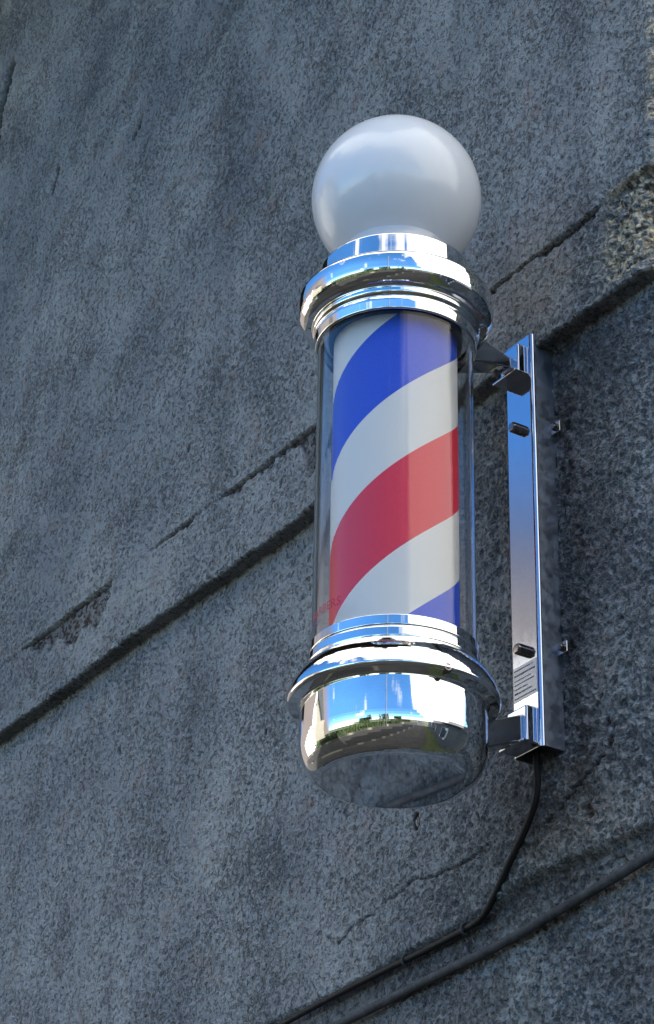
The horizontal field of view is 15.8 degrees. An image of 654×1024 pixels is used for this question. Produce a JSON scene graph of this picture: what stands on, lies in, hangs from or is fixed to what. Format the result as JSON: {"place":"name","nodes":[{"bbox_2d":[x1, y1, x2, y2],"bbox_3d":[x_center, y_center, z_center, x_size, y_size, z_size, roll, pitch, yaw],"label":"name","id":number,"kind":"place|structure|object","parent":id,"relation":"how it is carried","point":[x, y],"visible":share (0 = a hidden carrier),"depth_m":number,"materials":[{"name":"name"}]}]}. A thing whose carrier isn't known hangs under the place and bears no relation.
{"place":"outdoors","nodes":[
{"label":"outdoors","id":0,"kind":"place"},
{"label":"ground","id":1,"kind":"structure","parent":0,"visible":0},
{"bbox_2d":[0,0,653,1023],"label":"rendered wall","id":2,"kind":"structure","parent":1,"relation":"on","point":[184,838],"depth_m":2.84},
{"bbox_2d":[277,746,540,1023],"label":"power cable","id":3,"kind":"object","parent":2,"relation":"attached to","point":[480,917],"visible":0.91,"depth_m":2.25,"materials":[{"name":"black plastic"}]},
{"bbox_2d":[400,954,407,967],"bbox_3d":[0.076,0.444,2.332,0.007,0.014,0.006,1,-28,0],"label":"cable clip","id":4,"kind":"object","parent":3,"relation":"attached to","point":[402,962],"visible":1,"depth_m":2.33,"materials":[{"name":"black plastic"}]},
{"bbox_2d":[459,923,466,935],"bbox_3d":[0.131,0.400,2.262,0.007,0.014,0.006,1,-28,0],"label":"cable clip","id":5,"kind":"object","parent":3,"relation":"attached to","point":[461,930],"visible":1,"depth_m":2.26,"materials":[{"name":"black plastic"}]},
{"bbox_2d":[286,114,567,808],"bbox_3d":[0.101,-0.071,2.285,0.265,0.723,0.214,1,-28,0],"label":"barber pole","id":6,"kind":"object","parent":2,"relation":"attached to","point":[393,700],"visible":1,"depth_m":2.21,"materials":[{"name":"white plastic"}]},
{"bbox_2d":[331,847,653,1023],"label":"conduit","id":7,"kind":"object","parent":2,"relation":"attached to","point":[627,869],"visible":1,"depth_m":2.20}
]}

